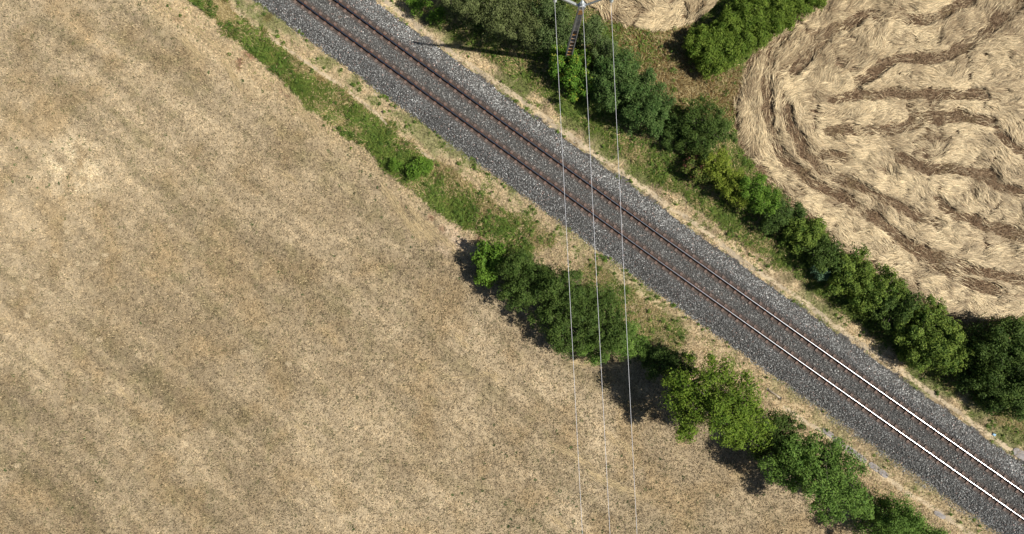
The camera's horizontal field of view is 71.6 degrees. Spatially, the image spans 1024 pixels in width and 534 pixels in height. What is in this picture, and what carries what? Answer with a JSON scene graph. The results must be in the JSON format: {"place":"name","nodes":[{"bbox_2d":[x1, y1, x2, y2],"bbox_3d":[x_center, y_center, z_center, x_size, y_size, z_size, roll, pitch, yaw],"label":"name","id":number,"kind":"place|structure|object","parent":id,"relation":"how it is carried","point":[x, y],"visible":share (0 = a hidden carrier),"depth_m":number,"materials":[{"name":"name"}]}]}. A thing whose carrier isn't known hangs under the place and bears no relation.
{"place":"outdoors","nodes":[
{"label":"outdoors","id":0,"kind":"place"},
{"bbox_2d":[239,15,472,188],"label":"dirt path","id":1,"kind":"structure","parent":0,"point":[333,80],"depth_m":49.30,"materials":[{"name":"beige soil"}]},
{"bbox_2d":[0,0,1023,533],"bbox_3d":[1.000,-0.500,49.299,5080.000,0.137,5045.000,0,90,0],"label":"ground","id":2,"kind":"structure","parent":0,"point":[186,266],"depth_m":49.30,"materials":[{"name":"beige plant"}]},
{"bbox_2d":[4,0,764,533],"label":"field weeds","id":3,"kind":"object","parent":2,"relation":"on","point":[356,396],"visible":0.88,"depth_m":49.26,"materials":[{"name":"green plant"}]},
{"bbox_2d":[388,158,404,172],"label":"shrub","id":4,"kind":"object","parent":2,"relation":"on","point":[394,165],"visible":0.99,"depth_m":48.48,"materials":[{"name":"green plant"}]},
{"bbox_2d":[401,156,434,181],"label":"shrub","id":5,"kind":"object","parent":2,"relation":"on","point":[426,167],"visible":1,"depth_m":48.24,"materials":[{"name":"green plant"}]},
{"bbox_2d":[404,0,446,24],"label":"hedge shrub","id":6,"kind":"object","parent":2,"relation":"on","point":[431,14],"visible":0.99,"depth_m":48.35,"materials":[{"name":"green plant"}]},
{"bbox_2d":[435,0,494,30],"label":"hedge shrub","id":7,"kind":"object","parent":2,"relation":"on","point":[470,6],"visible":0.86,"depth_m":45.96,"materials":[{"name":"green plant"}]},
{"bbox_2d":[470,239,508,288],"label":"shrub","id":8,"kind":"object","parent":2,"relation":"on","point":[486,274],"visible":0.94,"depth_m":47.43,"materials":[{"name":"green plant"}]},
{"bbox_2d":[472,0,520,48],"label":"hedge shrub","id":9,"kind":"object","parent":2,"relation":"on","point":[496,21],"visible":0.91,"depth_m":45.91,"materials":[{"name":"green plant"}]},
{"bbox_2d":[494,238,552,313],"bbox_3d":[0.398,0.506,47.342,4.218,4.172,5.386,-39,90,0],"label":"hawthorn shrub","id":10,"kind":"object","parent":2,"relation":"on","point":[532,272],"visible":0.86,"depth_m":46.44,"materials":[{"name":"green plant"}]},
{"bbox_2d":[502,0,547,54],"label":"hedge shrub","id":11,"kind":"object","parent":2,"relation":"on","point":[527,26],"visible":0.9,"depth_m":45.89,"materials":[{"name":"green plant"}]},
{"bbox_2d":[530,0,573,54],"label":"hedge shrub","id":12,"kind":"object","parent":2,"relation":"on","point":[548,31],"visible":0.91,"depth_m":45.73,"materials":[{"name":"green plant"}]},
{"bbox_2d":[527,264,603,365],"bbox_3d":[3.512,3.279,47.069,5.124,4.785,6.980,0,90,0],"label":"hawthorn shrub","id":13,"kind":"object","parent":2,"relation":"on","point":[559,317],"visible":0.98,"depth_m":46.09,"materials":[{"name":"green plant"}]},
{"bbox_2d":[547,40,595,101],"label":"hedge shrub","id":14,"kind":"object","parent":2,"relation":"on","point":[574,70],"visible":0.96,"depth_m":47.37,"materials":[{"name":"green plant"}]},
{"bbox_2d":[553,0,613,63],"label":"utility pole","id":15,"kind":"object","parent":2,"relation":"on","point":[574,31],"visible":0.95,"depth_m":40.90,"materials":[{"name":"metal"}]},
{"bbox_2d":[555,14,582,533],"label":"overhead wire","id":16,"kind":"object","parent":15,"relation":"attached to","point":[568,267],"visible":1,"depth_m":38.37,"materials":[{"name":"metal"}]},
{"bbox_2d":[582,0,609,527],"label":"overhead wire","id":17,"kind":"object","parent":15,"relation":"attached to","point":[595,261],"visible":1,"depth_m":38.27,"materials":[{"name":"metal"}]},
{"bbox_2d":[611,11,636,527],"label":"overhead wire","id":18,"kind":"object","parent":15,"relation":"attached to","point":[623,268],"visible":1,"depth_m":38.38,"materials":[{"name":"metal"}]},
{"bbox_2d":[145,0,1023,533],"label":"verge grass","id":19,"kind":"structure","parent":2,"relation":"on","point":[425,146],"depth_m":49.25,"materials":[{"name":"beige plant"}]},
{"bbox_2d":[166,0,1023,531],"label":"long grass","id":20,"kind":"structure","parent":2,"relation":"on","point":[382,142],"depth_m":49.17,"materials":[{"name":"green plant"}]},
{"bbox_2d":[578,14,618,67],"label":"hedge shrub","id":21,"kind":"object","parent":2,"relation":"on","point":[608,47],"visible":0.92,"depth_m":46.50,"materials":[{"name":"green plant"}]},
{"bbox_2d":[573,282,634,361],"bbox_3d":[5.957,3.631,47.489,4.081,3.869,5.488,0,90,0],"label":"hawthorn shrub","id":22,"kind":"object","parent":2,"relation":"on","point":[609,328],"visible":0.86,"depth_m":46.51,"materials":[{"name":"green plant"}]},
{"bbox_2d":[576,312,651,365],"bbox_3d":[6.989,5.511,47.891,4.944,3.054,3.568,-32,90,0],"label":"hawthorn shrub","id":23,"kind":"object","parent":2,"relation":"on","point":[633,343],"visible":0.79,"depth_m":47.70,"materials":[{"name":"green plant"}]},
{"bbox_2d":[587,45,644,112],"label":"hedge shrub","id":24,"kind":"object","parent":2,"relation":"on","point":[619,67],"visible":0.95,"depth_m":46.47,"materials":[{"name":"green plant"}]},
{"bbox_2d":[252,0,1023,533],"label":"ballast bed","id":25,"kind":"object","parent":2,"relation":"on","point":[621,238],"visible":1,"depth_m":48.91,"materials":[{"name":"grey gravel"}]},
{"bbox_2d":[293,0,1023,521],"bbox_3d":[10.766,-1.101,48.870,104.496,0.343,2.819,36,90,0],"label":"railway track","id":26,"kind":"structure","parent":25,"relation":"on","point":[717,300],"depth_m":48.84,"materials":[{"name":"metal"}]},
{"bbox_2d":[617,65,676,139],"bbox_3d":[9.006,-11.113,47.528,3.645,3.811,4.865,5,90,0],"label":"hedge shrub","id":27,"kind":"object","parent":2,"relation":"on","point":[643,110],"visible":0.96,"depth_m":46.44,"materials":[{"name":"green plant"}]},
{"bbox_2d":[636,343,697,386],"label":"shrub","id":28,"kind":"object","parent":2,"relation":"on","point":[665,358],"visible":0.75,"depth_m":47.42,"materials":[{"name":"green plant"}]},
{"bbox_2d":[660,113,693,151],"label":"hedge shrub","id":29,"kind":"object","parent":2,"relation":"on","point":[671,133],"visible":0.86,"depth_m":47.97,"materials":[{"name":"green plant"}]},
{"bbox_2d":[675,147,712,184],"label":"hedge shrub","id":30,"kind":"object","parent":2,"relation":"on","point":[696,171],"visible":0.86,"depth_m":48.06,"materials":[{"name":"green plant"}]},
{"bbox_2d":[674,92,736,161],"bbox_3d":[12.999,-9.301,47.806,4.146,3.318,4.582,0,90,0],"label":"hedge shrub","id":31,"kind":"object","parent":2,"relation":"on","point":[711,127],"visible":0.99,"depth_m":47.09,"materials":[{"name":"green plant"}]},
{"bbox_2d":[658,350,777,451],"bbox_3d":[12.921,8.488,45.944,7.516,7.090,6.586,0,90,0],"label":"ash tree","id":32,"kind":"object","parent":2,"relation":"on","point":[726,412],"visible":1,"depth_m":44.13,"materials":[{"name":"green plant"}]},
{"bbox_2d":[700,146,748,208],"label":"hedge shrub","id":33,"kind":"object","parent":2,"relation":"on","point":[719,172],"visible":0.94,"depth_m":47.54,"materials":[{"name":"green plant"}]},
{"bbox_2d":[681,0,827,81],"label":"clipped hedge","id":34,"kind":"object","parent":2,"relation":"on","point":[726,38],"visible":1,"depth_m":47.48,"materials":[{"name":"green plant"}]},
{"bbox_2d":[733,171,782,215],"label":"hedge shrub","id":35,"kind":"object","parent":2,"relation":"on","point":[760,195],"visible":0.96,"depth_m":46.85,"materials":[{"name":"green plant"}]},
{"bbox_2d":[766,387,781,399],"bbox_3d":[18.131,8.730,49.206,1.284,0.189,0.299,33,90,0],"label":"fallen post","id":36,"kind":"object","parent":2,"relation":"on","point":[772,392],"visible":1,"depth_m":49.14,"materials":[{"name":"wood"}]},
{"bbox_2d":[744,408,805,462],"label":"shrub","id":37,"kind":"object","parent":2,"relation":"on","point":[784,421],"visible":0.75,"depth_m":46.05,"materials":[{"name":"green plant"}]},
{"bbox_2d":[757,194,807,234],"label":"hedge shrub","id":38,"kind":"object","parent":2,"relation":"on","point":[780,216],"visible":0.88,"depth_m":47.57,"materials":[{"name":"green plant"}]},
{"bbox_2d":[778,214,826,256],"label":"hedge shrub","id":39,"kind":"object","parent":2,"relation":"on","point":[806,232],"visible":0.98,"depth_m":47.67,"materials":[{"name":"green plant"}]},
{"bbox_2d":[757,428,874,526],"bbox_3d":[19.633,13.362,46.658,7.474,5.672,6.419,0,90,0],"label":"tree","id":40,"kind":"object","parent":2,"relation":"on","point":[806,464],"visible":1,"depth_m":44.77,"materials":[{"name":"green plant"}]},
{"bbox_2d":[809,265,832,280],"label":"hedge shrub","id":41,"kind":"object","parent":2,"relation":"on","point":[824,276],"visible":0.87,"depth_m":48.33,"materials":[{"name":"green plant"}]},
{"bbox_2d":[798,234,849,275],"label":"hedge shrub","id":42,"kind":"object","parent":2,"relation":"on","point":[825,251],"visible":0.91,"depth_m":47.60,"materials":[{"name":"green plant"}]},
{"bbox_2d":[822,428,833,437],"bbox_3d":[21.933,11.514,49.274,0.918,0.170,0.352,35,90,0],"label":"concrete slab","id":43,"kind":"object","parent":2,"relation":"on","point":[831,434],"depth_m":49.25,"materials":[{"name":"concrete"}]},
{"bbox_2d":[823,241,875,299],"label":"hedge shrub","id":44,"kind":"object","parent":2,"relation":"on","point":[848,278],"visible":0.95,"depth_m":47.51,"materials":[{"name":"green plant"}]},
{"bbox_2d":[845,445,856,455],"bbox_3d":[23.528,12.737,49.292,0.980,0.170,0.411,36,90,0],"label":"concrete slab","id":45,"kind":"object","parent":2,"relation":"on","point":[855,451],"depth_m":49.27,"materials":[{"name":"concrete"}]},
{"bbox_2d":[856,453,866,462],"bbox_3d":[24.220,13.232,49.293,0.939,0.170,0.405,36,90,0],"label":"concrete slab","id":46,"kind":"object","parent":2,"relation":"on","point":[861,457],"depth_m":49.27,"materials":[{"name":"concrete"}]},
{"bbox_2d":[868,462,879,471],"bbox_3d":[25.133,13.864,49.267,0.904,0.170,0.417,36,90,0],"label":"concrete slab","id":47,"kind":"object","parent":2,"relation":"on","point":[871,464],"depth_m":49.24,"materials":[{"name":"concrete"}]},
{"bbox_2d":[844,262,910,322],"bbox_3d":[24.489,1.638,48.038,4.021,2.763,3.802,-39,90,0],"label":"hedge shrub","id":48,"kind":"object","parent":2,"relation":"on","point":[877,289],"visible":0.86,"depth_m":47.47,"materials":[{"name":"green plant"}]},
{"bbox_2d":[878,469,888,477],"bbox_3d":[25.778,14.322,49.256,0.771,0.170,0.410,35,90,0],"label":"concrete slab","id":49,"kind":"object","parent":2,"relation":"on","point":[885,474],"depth_m":49.23,"materials":[{"name":"concrete"}]},
{"bbox_2d":[866,281,926,335],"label":"hedge shrub","id":50,"kind":"object","parent":2,"relation":"on","point":[891,310],"visible":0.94,"depth_m":47.48,"materials":[{"name":"green plant"}]},
{"bbox_2d":[846,487,950,533],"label":"shrub","id":51,"kind":"object","parent":2,"relation":"on","point":[903,520],"visible":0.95,"depth_m":46.23,"materials":[{"name":"green plant"}]},
{"bbox_2d":[890,294,965,353],"bbox_3d":[27.915,3.908,47.852,4.808,3.094,4.308,0,90,0],"label":"hedge shrub","id":52,"kind":"object","parent":2,"relation":"on","point":[928,325],"visible":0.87,"depth_m":47.10,"materials":[{"name":"green plant"}]},
{"bbox_2d":[897,328,973,374],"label":"hedge shrub","id":53,"kind":"object","parent":2,"relation":"on","point":[943,355],"visible":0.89,"depth_m":46.92,"materials":[{"name":"green plant"}]},
{"bbox_2d":[934,511,945,518],"bbox_3d":[29.684,17.204,49.307,0.904,0.108,0.349,32,90,0],"label":"concrete slab","id":54,"kind":"object","parent":2,"relation":"on","point":[939,514],"depth_m":49.25,"materials":[{"name":"grey concrete"}]},
{"bbox_2d":[950,341,985,393],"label":"hedge shrub","id":55,"kind":"object","parent":2,"relation":"on","point":[963,381],"visible":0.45,"depth_m":48.06,"materials":[{"name":"green plant"}]},
{"bbox_2d":[952,304,1023,408],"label":"hedge shrub","id":56,"kind":"object","parent":2,"relation":"on","point":[998,352],"visible":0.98,"depth_m":46.36,"materials":[{"name":"green plant"}]},
{"bbox_2d":[968,386,1023,426],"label":"hedge shrub","id":57,"kind":"object","parent":2,"relation":"on","point":[1018,406],"visible":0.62,"depth_m":47.88,"materials":[{"name":"green plant"}]},
{"bbox_2d":[1013,448,1023,460],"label":"concrete slab","id":58,"kind":"structure","parent":2,"relation":"on","point":[1020,455],"depth_m":49.24,"materials":[{"name":"grey concrete"}]},
{"bbox_2d":[381,0,1012,452],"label":"dirt path","id":59,"kind":"structure","parent":0,"point":[697,226],"depth_m":49.29,"materials":[{"name":"beige soil"}]},
{"bbox_2d":[590,0,1023,325],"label":"straw field","id":60,"kind":"structure","parent":0,"point":[838,62],"depth_m":49.29,"materials":[{"name":"beige plant"}]},
{"bbox_2d":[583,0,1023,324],"bbox_3d":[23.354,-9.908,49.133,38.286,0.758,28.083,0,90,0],"label":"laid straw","id":61,"kind":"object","parent":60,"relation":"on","point":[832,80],"visible":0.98,"depth_m":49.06,"materials":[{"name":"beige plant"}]},
{"bbox_2d":[783,406,972,533],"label":"dirt path","id":62,"kind":"structure","parent":0,"point":[948,518],"depth_m":49.30,"materials":[{"name":"beige soil"}]}
]}

